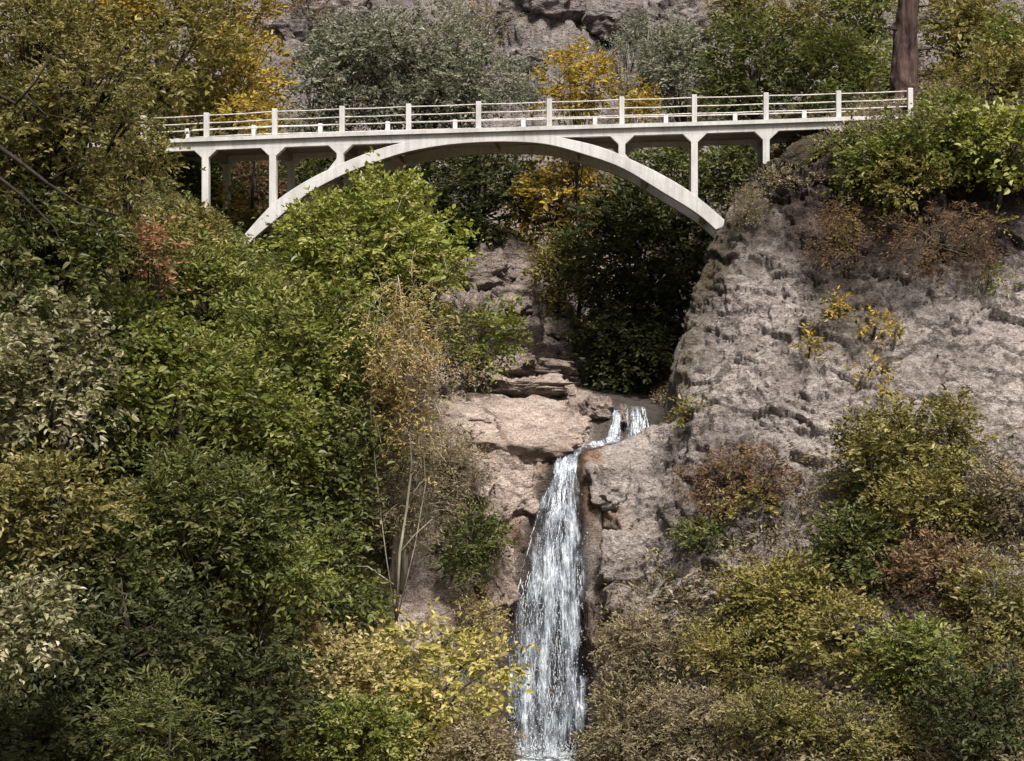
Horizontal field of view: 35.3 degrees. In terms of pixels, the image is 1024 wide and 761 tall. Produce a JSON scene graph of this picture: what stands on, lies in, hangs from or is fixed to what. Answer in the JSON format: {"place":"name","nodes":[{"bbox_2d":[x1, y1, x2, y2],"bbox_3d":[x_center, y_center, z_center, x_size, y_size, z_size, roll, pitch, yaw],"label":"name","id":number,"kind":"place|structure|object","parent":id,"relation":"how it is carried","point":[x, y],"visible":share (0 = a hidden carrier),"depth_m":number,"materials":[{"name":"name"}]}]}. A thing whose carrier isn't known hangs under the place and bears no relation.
{"place":"outdoors","nodes":[
{"label":"outdoors","id":0,"kind":"place"},
{"bbox_2d":[381,333,605,760],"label":"rock ledge","id":1,"kind":"object","parent":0,"point":[421,587],"visible":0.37,"depth_m":53.55,"materials":[{"name":"stone"}]},
{"bbox_2d":[329,411,481,589],"bbox_3d":[-3.545,3.740,50.466,5.193,5.727,4.438,0,0,0],"label":"dry shrub","id":2,"kind":"object","parent":1,"relation":"on","point":[394,525],"visible":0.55,"depth_m":50.39,"materials":[{"name":"beige plant"}]},
{"bbox_2d":[334,207,492,477],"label":"leafy tree","id":3,"kind":"object","parent":1,"relation":"on","point":[446,275],"visible":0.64,"depth_m":52.92,"materials":[{"name":"green plant"}]},
{"bbox_2d":[393,420,507,530],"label":"dry shrub","id":4,"kind":"object","parent":1,"relation":"on","point":[448,456],"visible":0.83,"depth_m":52.71,"materials":[{"name":"beige plant"}]},
{"bbox_2d":[423,497,522,613],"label":"shrub","id":5,"kind":"object","parent":1,"relation":"on","point":[461,558],"visible":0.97,"depth_m":51.95,"materials":[{"name":"green plant"}]},
{"bbox_2d":[433,327,516,403],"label":"shrub","id":6,"kind":"object","parent":1,"relation":"on","point":[469,381],"visible":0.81,"depth_m":56.69,"materials":[{"name":"green plant"}]},
{"bbox_2d":[431,584,521,663],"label":"dry shrub","id":7,"kind":"object","parent":1,"relation":"on","point":[475,621],"visible":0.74,"depth_m":51.36,"materials":[{"name":"brown plant"}]},
{"bbox_2d":[432,292,538,392],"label":"shrub","id":8,"kind":"object","parent":1,"relation":"on","point":[487,323],"visible":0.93,"depth_m":57.24,"materials":[{"name":"green plant"}]},
{"bbox_2d":[487,545,519,613],"bbox_3d":[-0.419,6.672,53.299,1.299,2.461,1.605,0,0,-15],"label":"rock slab","id":9,"kind":"object","parent":1,"relation":"on","point":[508,593],"visible":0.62,"depth_m":52.73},
{"bbox_2d":[494,468,539,515],"bbox_3d":[0.066,3.926,54.664,1.881,1.963,1.713,0,0,-16],"label":"rock slab","id":10,"kind":"object","parent":1,"relation":"on","point":[515,487],"visible":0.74,"depth_m":54.08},
{"bbox_2d":[446,390,591,464],"bbox_3d":[0.041,1.881,56.496,5.495,3.136,2.936,0,0,0],"label":"rock slab","id":11,"kind":"object","parent":1,"relation":"on","point":[539,428],"visible":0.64,"depth_m":55.72,"materials":[{"name":"stone"}]},
{"bbox_2d":[469,380,574,397],"bbox_3d":[0.361,0.410,59.484,4.034,0.891,2.436,0,0,-6],"label":"rock slab","id":12,"kind":"object","parent":1,"relation":"on","point":[525,388],"visible":0.6,"depth_m":58.49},
{"bbox_2d":[507,455,590,760],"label":"waterfall","id":13,"kind":"structure","parent":1,"relation":"on","point":[548,586],"depth_m":52.97,"materials":[{"name":"liquid"}]},
{"bbox_2d":[0,0,1023,245],"bbox_3d":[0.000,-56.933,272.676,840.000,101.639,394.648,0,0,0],"label":"rocky hill","id":14,"kind":"structure","parent":0,"point":[546,34],"depth_m":97.23,"materials":[{"name":"stone"}]},
{"bbox_2d":[428,0,541,71],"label":"bare shrub","id":15,"kind":"object","parent":14,"relation":"on","point":[486,17],"visible":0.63,"depth_m":97.66,"materials":[{"name":"beige plant"}]},
{"bbox_2d":[493,0,588,35],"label":"boulder","id":16,"kind":"object","parent":14,"relation":"on","point":[574,11],"visible":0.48,"depth_m":106.21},
{"bbox_2d":[581,0,644,45],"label":"boulder","id":17,"kind":"object","parent":14,"relation":"on","point":[598,21],"visible":0.59,"depth_m":104.62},
{"bbox_2d":[642,0,716,54],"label":"boulder","id":18,"kind":"object","parent":14,"relation":"on","point":[687,8],"visible":0.33,"depth_m":100.68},
{"bbox_2d":[759,0,847,71],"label":"leafy tree","id":19,"kind":"object","parent":14,"relation":"on","point":[808,7],"visible":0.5,"depth_m":83.62,"materials":[{"name":"green plant"}]},
{"bbox_2d":[801,0,918,61],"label":"leafy tree","id":20,"kind":"object","parent":14,"relation":"on","point":[862,6],"visible":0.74,"depth_m":83.20,"materials":[{"name":"green plant"}]},
{"bbox_2d":[0,72,1023,760],"bbox_3d":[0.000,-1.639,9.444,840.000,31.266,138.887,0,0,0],"label":"ground","id":21,"kind":"structure","parent":0,"point":[380,540],"depth_m":49.70,"materials":[{"name":"soil"}]},
{"bbox_2d":[0,533,105,694],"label":"pale shrub","id":22,"kind":"object","parent":21,"relation":"on","point":[41,593],"visible":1,"depth_m":32.89,"materials":[{"name":"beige plant"}]},
{"bbox_2d":[0,269,145,571],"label":"pale tree","id":23,"kind":"object","parent":21,"relation":"on","point":[30,331],"visible":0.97,"depth_m":40.50,"materials":[{"name":"green plant"}]},
{"bbox_2d":[0,644,149,760],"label":"leafy tree","id":24,"kind":"object","parent":21,"relation":"on","point":[33,731],"visible":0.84,"depth_m":35.24,"materials":[{"name":"green plant"}]},
{"bbox_2d":[0,174,151,543],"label":"tall tree","id":25,"kind":"object","parent":21,"relation":"on","point":[77,244],"visible":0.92,"depth_m":42.39,"materials":[{"name":"green plant"}]},
{"bbox_2d":[0,433,164,614],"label":"leafy tree","id":26,"kind":"object","parent":21,"relation":"on","point":[38,486],"visible":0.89,"depth_m":38.42,"materials":[{"name":"green plant"}]},
{"bbox_2d":[0,0,173,129],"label":"leafy tree","id":27,"kind":"object","parent":21,"relation":"on","point":[125,3],"visible":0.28,"depth_m":65.21,"materials":[{"name":"green plant"}]},
{"bbox_2d":[0,0,183,527],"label":"tall tree","id":28,"kind":"object","parent":21,"relation":"on","point":[39,162],"visible":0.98,"depth_m":43.10,"materials":[{"name":"green plant"}]},
{"bbox_2d":[35,475,194,649],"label":"leafy tree","id":29,"kind":"object","parent":21,"relation":"on","point":[100,553],"visible":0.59,"depth_m":39.44,"materials":[{"name":"green plant"}]},
{"bbox_2d":[44,268,198,495],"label":"leafy tree","id":30,"kind":"object","parent":21,"relation":"on","point":[128,301],"visible":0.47,"depth_m":46.19,"materials":[{"name":"green plant"}]},
{"bbox_2d":[0,554,248,736],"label":"leafy tree","id":31,"kind":"object","parent":21,"relation":"on","point":[97,656],"visible":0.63,"depth_m":37.36,"materials":[{"name":"green plant"}]},
{"bbox_2d":[56,85,205,417],"bbox_3d":[-12.047,-3.980,49.950,4.644,10.466,4.696,0,0,36],"label":"tall tree","id":32,"kind":"object","parent":21,"relation":"on","point":[143,165],"visible":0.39,"depth_m":49.86,"materials":[{"name":"green plant"}]},
{"bbox_2d":[111,210,193,479],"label":"tree","id":33,"kind":"object","parent":21,"relation":"on","point":[168,277],"visible":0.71,"depth_m":47.51,"materials":[{"name":"brown plant"}]},
{"bbox_2d":[77,658,254,760],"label":"feathery bush","id":34,"kind":"object","parent":21,"relation":"on","point":[165,751],"visible":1,"depth_m":34.65,"materials":[{"name":"green plant"}]},
{"bbox_2d":[80,0,263,137],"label":"leafy tree","id":35,"kind":"object","parent":21,"relation":"on","point":[180,83],"visible":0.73,"depth_m":65.44,"materials":[{"name":"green plant"}]},
{"bbox_2d":[63,316,312,550],"bbox_3d":[-9.383,1.534,45.876,6.888,6.804,6.563,0,0,-37],"label":"leafy tree","id":36,"kind":"object","parent":21,"relation":"on","point":[212,372],"visible":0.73,"depth_m":45.11,"materials":[{"name":"green plant"}]},
{"bbox_2d":[64,406,319,672],"bbox_3d":[-8.264,4.389,41.754,6.269,7.454,5.810,0,0,-42],"label":"leafy tree","id":37,"kind":"object","parent":21,"relation":"on","point":[206,494],"visible":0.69,"depth_m":41.09,"materials":[{"name":"green plant"}]},
{"bbox_2d":[115,229,292,356],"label":"leafy tree","id":38,"kind":"object","parent":21,"relation":"on","point":[210,272],"visible":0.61,"depth_m":52.50,"materials":[{"name":"green plant"}]},
{"bbox_2d":[156,14,310,166],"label":"yellow tree","id":39,"kind":"object","parent":21,"relation":"on","point":[227,80],"visible":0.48,"depth_m":69.55,"materials":[{"name":"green plant"}]},
{"bbox_2d":[133,611,354,760],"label":"leafy tree","id":40,"kind":"object","parent":21,"relation":"on","point":[265,710],"visible":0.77,"depth_m":39.50,"materials":[{"name":"green plant"}]},
{"bbox_2d":[200,88,298,220],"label":"leafy tree","id":41,"kind":"object","parent":21,"relation":"on","point":[242,101],"visible":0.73,"depth_m":64.87,"materials":[{"name":"yellow plant"}]},
{"bbox_2d":[0,87,511,760],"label":"undergrowth","id":42,"kind":"object","parent":21,"relation":"on","point":[270,753],"visible":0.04,"depth_m":48.55,"materials":[{"name":"green plant"}]},
{"bbox_2d":[219,160,309,220],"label":"leafy tree","id":43,"kind":"object","parent":21,"relation":"on","point":[261,183],"visible":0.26,"depth_m":67.43,"materials":[{"name":"green plant"}]},
{"bbox_2d":[169,359,360,591],"bbox_3d":[-7.012,2.759,46.455,5.402,7.064,4.821,0,0,0],"label":"leafy tree","id":44,"kind":"object","parent":21,"relation":"on","point":[285,459],"visible":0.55,"depth_m":45.94,"materials":[{"name":"green plant"}]},
{"bbox_2d":[156,474,375,699],"bbox_3d":[-6.344,5.722,42.306,5.429,6.681,4.088,0,0,31],"label":"leafy tree","id":45,"kind":"object","parent":21,"relation":"on","point":[284,589],"visible":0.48,"depth_m":41.93,"materials":[{"name":"green plant"}]},
{"bbox_2d":[180,242,418,491],"bbox_3d":[-6.634,-0.124,50.310,6.780,8.316,6.627,0,0,44],"label":"leafy tree","id":46,"kind":"object","parent":21,"relation":"on","point":[304,364],"visible":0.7,"depth_m":49.19,"materials":[{"name":"green plant"}]},
{"bbox_2d":[236,601,411,746],"bbox_3d":[-4.936,7.920,43.123,3.637,4.434,4.382,0,0,-44],"label":"yellow bush","id":47,"kind":"object","parent":21,"relation":"on","point":[322,634],"visible":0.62,"depth_m":42.61,"materials":[{"name":"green plant"}]},
{"bbox_2d":[237,386,413,568],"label":"leafy tree","id":48,"kind":"object","parent":21,"relation":"on","point":[323,493],"visible":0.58,"depth_m":47.65,"materials":[{"name":"green plant"}]},
{"bbox_2d":[238,504,413,664],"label":"leafy tree","id":49,"kind":"object","parent":21,"relation":"on","point":[362,608],"visible":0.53,"depth_m":44.96,"materials":[{"name":"green plant"}]},
{"bbox_2d":[278,47,381,177],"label":"leafy tree","id":50,"kind":"object","parent":21,"relation":"on","point":[317,75],"visible":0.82,"depth_m":73.43,"materials":[{"name":"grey plant"}]},
{"bbox_2d":[275,685,429,760],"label":"bush","id":51,"kind":"object","parent":21,"relation":"on","point":[371,728],"visible":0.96,"depth_m":39.60,"materials":[{"name":"green plant"}]},
{"bbox_2d":[245,146,490,427],"bbox_3d":[-4.745,-3.088,53.728,8.109,9.501,7.667,0,0,0],"label":"leafy tree","id":52,"kind":"object","parent":21,"relation":"on","point":[322,216],"visible":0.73,"depth_m":53.18,"materials":[{"name":"green plant"}]},
{"bbox_2d":[333,191,482,622],"bbox_3d":[-3.098,0.769,48.491,4.554,13.109,4.508,0,0,0],"label":"sapling","id":53,"kind":"object","parent":21,"relation":"on","point":[414,332],"visible":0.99,"depth_m":48.35,"materials":[{"name":"brown plant"}]},
{"bbox_2d":[334,595,541,760],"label":"yellow bush","id":54,"kind":"object","parent":21,"relation":"on","point":[437,711],"visible":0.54,"depth_m":44.46,"materials":[{"name":"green plant"}]},
{"bbox_2d":[411,706,534,760],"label":"yellow bush","id":55,"kind":"object","parent":21,"relation":"on","point":[470,739],"visible":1,"depth_m":42.69,"materials":[{"name":"beige plant"}]},
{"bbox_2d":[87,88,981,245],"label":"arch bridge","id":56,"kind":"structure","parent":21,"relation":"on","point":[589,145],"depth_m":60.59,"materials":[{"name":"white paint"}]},
{"bbox_2d":[613,119,743,337],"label":"leafy tree","id":57,"kind":"object","parent":21,"relation":"on","point":[680,163],"visible":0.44,"depth_m":66.45,"materials":[{"name":"green plant"}]},
{"bbox_2d":[698,118,783,217],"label":"leafy tree","id":58,"kind":"object","parent":21,"relation":"on","point":[732,163],"visible":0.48,"depth_m":65.70,"materials":[{"name":"green plant"}]},
{"bbox_2d":[682,1,818,163],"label":"leafy tree","id":59,"kind":"object","parent":21,"relation":"on","point":[737,79],"visible":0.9,"depth_m":69.32,"materials":[{"name":"green plant"}]},
{"bbox_2d":[582,60,1023,760],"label":"undergrowth","id":60,"kind":"object","parent":21,"relation":"on","point":[924,752],"visible":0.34,"depth_m":47.49,"materials":[{"name":"beige plant"}]},
{"bbox_2d":[756,8,917,117],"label":"leafy tree","id":61,"kind":"object","parent":21,"relation":"on","point":[848,63],"visible":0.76,"depth_m":69.30,"materials":[{"name":"green plant"}]},
{"bbox_2d":[798,69,889,117],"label":"shrub","id":62,"kind":"object","parent":21,"relation":"on","point":[830,83],"visible":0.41,"depth_m":64.77,"materials":[{"name":"green plant"}]},
{"bbox_2d":[799,678,941,760],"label":"shrub","id":63,"kind":"object","parent":21,"relation":"on","point":[853,728],"visible":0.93,"depth_m":42.81,"materials":[{"name":"green plant"}]},
{"bbox_2d":[883,0,931,102],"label":"pine tree","id":64,"kind":"object","parent":21,"relation":"on","point":[904,65],"visible":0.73,"depth_m":63.58,"materials":[{"name":"brown plant"}]},
{"bbox_2d":[896,0,1023,78],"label":"leafy tree","id":65,"kind":"object","parent":21,"relation":"on","point":[960,16],"visible":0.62,"depth_m":69.26,"materials":[{"name":"green plant"}]},
{"bbox_2d":[902,643,1023,760],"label":"shrub","id":66,"kind":"object","parent":21,"relation":"on","point":[975,699],"visible":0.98,"depth_m":41.63,"materials":[{"name":"green plant"}]},
{"bbox_2d":[922,30,1023,107],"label":"shrub","id":67,"kind":"object","parent":21,"relation":"on","point":[996,79],"visible":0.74,"depth_m":59.82,"materials":[{"name":"green plant"}]},
{"bbox_2d":[960,0,1023,86],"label":"leafy tree","id":68,"kind":"object","parent":21,"relation":"on","point":[1014,32],"visible":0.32,"depth_m":63.28,"materials":[{"name":"green plant"}]},
{"bbox_2d":[369,188,740,421],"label":"gorge","id":69,"kind":"structure","parent":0,"point":[551,350],"depth_m":67.71,"materials":[{"name":"stone"}]},
{"bbox_2d":[289,0,543,189],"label":"leafy tree","id":70,"kind":"object","parent":69,"relation":"on","point":[416,85],"visible":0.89,"depth_m":75.12,"materials":[{"name":"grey plant"}]},
{"bbox_2d":[447,252,516,291],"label":"rock","id":71,"kind":"object","parent":69,"relation":"on","point":[501,273],"visible":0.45,"depth_m":68.84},
{"bbox_2d":[399,154,572,273],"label":"dark tree","id":72,"kind":"object","parent":69,"relation":"on","point":[478,211],"visible":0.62,"depth_m":71.95,"materials":[{"name":"green plant"}]},
{"bbox_2d":[484,154,617,271],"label":"yellow tree","id":73,"kind":"object","parent":69,"relation":"on","point":[554,182],"visible":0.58,"depth_m":71.38,"materials":[{"name":"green plant"}]},
{"bbox_2d":[517,222,604,322],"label":"yellow tree","id":74,"kind":"object","parent":69,"relation":"on","point":[550,266],"visible":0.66,"depth_m":68.62,"materials":[{"name":"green plant"}]},
{"bbox_2d":[524,34,639,318],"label":"yellow tree","id":75,"kind":"object","parent":69,"relation":"on","point":[572,79],"visible":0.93,"depth_m":69.58,"materials":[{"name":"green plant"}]},
{"bbox_2d":[548,287,683,397],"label":"dark tree","id":76,"kind":"object","parent":69,"relation":"on","point":[618,377],"visible":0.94,"depth_m":63.75,"materials":[{"name":"green plant"}]},
{"bbox_2d":[538,155,724,377],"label":"dark tree","id":77,"kind":"object","parent":69,"relation":"on","point":[664,293],"visible":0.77,"depth_m":65.38,"materials":[{"name":"green plant"}]},
{"bbox_2d":[617,9,735,263],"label":"leafy tree","id":78,"kind":"object","parent":69,"relation":"on","point":[671,56],"visible":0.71,"depth_m":73.44,"materials":[{"name":"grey plant"}]},
{"bbox_2d":[577,102,1023,760],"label":"cliff","id":79,"kind":"structure","parent":0,"point":[743,326],"depth_m":54.06,"materials":[{"name":"stone"}]},
{"bbox_2d":[585,461,636,511],"bbox_3d":[3.391,3.708,54.526,1.722,2.017,1.619,0,0,26],"label":"rock slab","id":80,"kind":"object","parent":79,"relation":"on","point":[610,482],"visible":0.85,"depth_m":53.99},
{"bbox_2d":[562,667,675,760],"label":"dry shrub","id":81,"kind":"object","parent":79,"relation":"on","point":[610,746],"visible":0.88,"depth_m":46.53,"materials":[{"name":"beige plant"}]},
{"bbox_2d":[595,529,650,585],"bbox_3d":[3.662,5.867,52.486,1.862,2.056,1.822,0,0,0],"label":"rock slab","id":82,"kind":"object","parent":79,"relation":"on","point":[614,545],"visible":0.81,"depth_m":52.04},
{"bbox_2d":[579,593,729,725],"bbox_3d":[4.183,8.466,48.138,4.347,4.271,4.010,0,0,0],"label":"dry shrub","id":83,"kind":"object","parent":79,"relation":"on","point":[627,631],"visible":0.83,"depth_m":47.71,"materials":[{"name":"beige plant"}]},
{"bbox_2d":[635,674,763,760],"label":"dry shrub","id":84,"kind":"object","parent":79,"relation":"on","point":[693,726],"visible":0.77,"depth_m":44.96,"materials":[{"name":"beige plant"}]},
{"bbox_2d":[658,510,745,555],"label":"shrub","id":85,"kind":"object","parent":79,"relation":"on","point":[693,533],"visible":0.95,"depth_m":50.26,"materials":[{"name":"green plant"}]},
{"bbox_2d":[663,437,759,531],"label":"dry shrub","id":86,"kind":"object","parent":79,"relation":"on","point":[707,476],"visible":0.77,"depth_m":51.36,"materials":[{"name":"orange plant"}]},
{"bbox_2d":[668,608,797,704],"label":"dry shrub","id":87,"kind":"object","parent":79,"relation":"on","point":[721,648],"visible":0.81,"depth_m":46.31,"materials":[{"name":"green plant"}]},
{"bbox_2d":[715,434,812,510],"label":"dry shrub","id":88,"kind":"object","parent":79,"relation":"on","point":[763,471],"visible":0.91,"depth_m":50.85,"materials":[{"name":"orange plant"}]},
{"bbox_2d":[698,537,853,659],"bbox_3d":[7.997,6.543,47.879,4.783,4.100,4.422,0,0,-30],"label":"shrub","id":89,"kind":"object","parent":79,"relation":"on","point":[782,590],"visible":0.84,"depth_m":47.17,"materials":[{"name":"yellow plant"}]},
{"bbox_2d":[709,664,843,760],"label":"shrub","id":90,"kind":"object","parent":79,"relation":"on","point":[782,703],"visible":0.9,"depth_m":43.77,"materials":[{"name":"green plant"}]},
{"bbox_2d":[790,194,871,287],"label":"dry shrub","id":91,"kind":"object","parent":79,"relation":"on","point":[829,228],"visible":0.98,"depth_m":55.16,"materials":[{"name":"orange plant"}]},
{"bbox_2d":[767,564,908,691],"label":"shrub","id":92,"kind":"object","parent":79,"relation":"on","point":[807,647],"visible":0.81,"depth_m":45.40,"materials":[{"name":"green plant"}]},
{"bbox_2d":[794,488,913,598],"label":"shrub","id":93,"kind":"object","parent":79,"relation":"on","point":[849,537],"visible":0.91,"depth_m":47.73,"materials":[{"name":"green plant"}]},
{"bbox_2d":[801,397,928,531],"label":"climbing shrub","id":94,"kind":"object","parent":79,"relation":"on","point":[873,445],"visible":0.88,"depth_m":49.24,"materials":[{"name":"green plant"}]},
{"bbox_2d":[806,117,941,228],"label":"shrub","id":95,"kind":"object","parent":79,"relation":"on","point":[867,148],"visible":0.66,"depth_m":56.06,"materials":[{"name":"green plant"}]},
{"bbox_2d":[841,129,963,231],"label":"shrub","id":96,"kind":"object","parent":79,"relation":"on","point":[909,198],"visible":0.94,"depth_m":55.35,"materials":[{"name":"green plant"}]},
{"bbox_2d":[859,390,960,480],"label":"climbing shrub","id":97,"kind":"object","parent":79,"relation":"on","point":[899,412],"visible":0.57,"depth_m":50.24,"materials":[{"name":"green plant"}]},
{"bbox_2d":[837,603,991,730],"bbox_3d":[11.192,7.757,43.891,4.148,3.474,4.125,0,0,0],"label":"shrub","id":98,"kind":"object","parent":79,"relation":"on","point":[915,630],"visible":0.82,"depth_m":43.82,"materials":[{"name":"green plant"}]},
{"bbox_2d":[859,427,997,557],"bbox_3d":[12.622,3.401,48.540,4.321,3.970,3.924,0,0,0],"label":"climbing shrub","id":99,"kind":"object","parent":79,"relation":"on","point":[927,507],"visible":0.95,"depth_m":47.98,"materials":[{"name":"green plant"}]},
{"bbox_2d":[858,199,1014,315],"bbox_3d":[14.374,-4.093,54.748,5.485,4.130,3.776,0,0,0],"label":"dry shrub","id":100,"kind":"object","parent":79,"relation":"on","point":[931,254],"visible":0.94,"depth_m":54.46,"materials":[{"name":"orange plant"}]},
{"bbox_2d":[859,514,1020,623],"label":"shrub","id":101,"kind":"object","parent":79,"relation":"on","point":[935,556],"visible":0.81,"depth_m":46.29,"materials":[{"name":"orange plant"}]},
{"bbox_2d":[870,74,1020,200],"bbox_3d":[14.918,-8.381,56.587,5.607,4.672,5.103,0,0,0],"label":"shrub","id":102,"kind":"object","parent":79,"relation":"on","point":[943,118],"visible":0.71,"depth_m":55.70,"materials":[{"name":"green plant"}]},
{"bbox_2d":[901,365,1004,494],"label":"climbing shrub","id":103,"kind":"object","parent":79,"relation":"on","point":[958,410],"visible":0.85,"depth_m":49.72,"materials":[{"name":"green plant"}]},
{"bbox_2d":[929,83,1023,209],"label":"shrub","id":104,"kind":"object","parent":79,"relation":"on","point":[1001,172],"visible":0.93,"depth_m":55.38,"materials":[{"name":"green plant"}]},
{"bbox_2d":[937,538,1023,659],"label":"shrub","id":105,"kind":"object","parent":79,"relation":"on","point":[993,611],"visible":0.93,"depth_m":44.83,"materials":[{"name":"green plant"}]},
{"bbox_2d":[946,451,1023,543],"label":"shrub","id":106,"kind":"object","parent":79,"relation":"on","point":[997,485],"visible":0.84,"depth_m":47.85,"materials":[{"name":"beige plant"}]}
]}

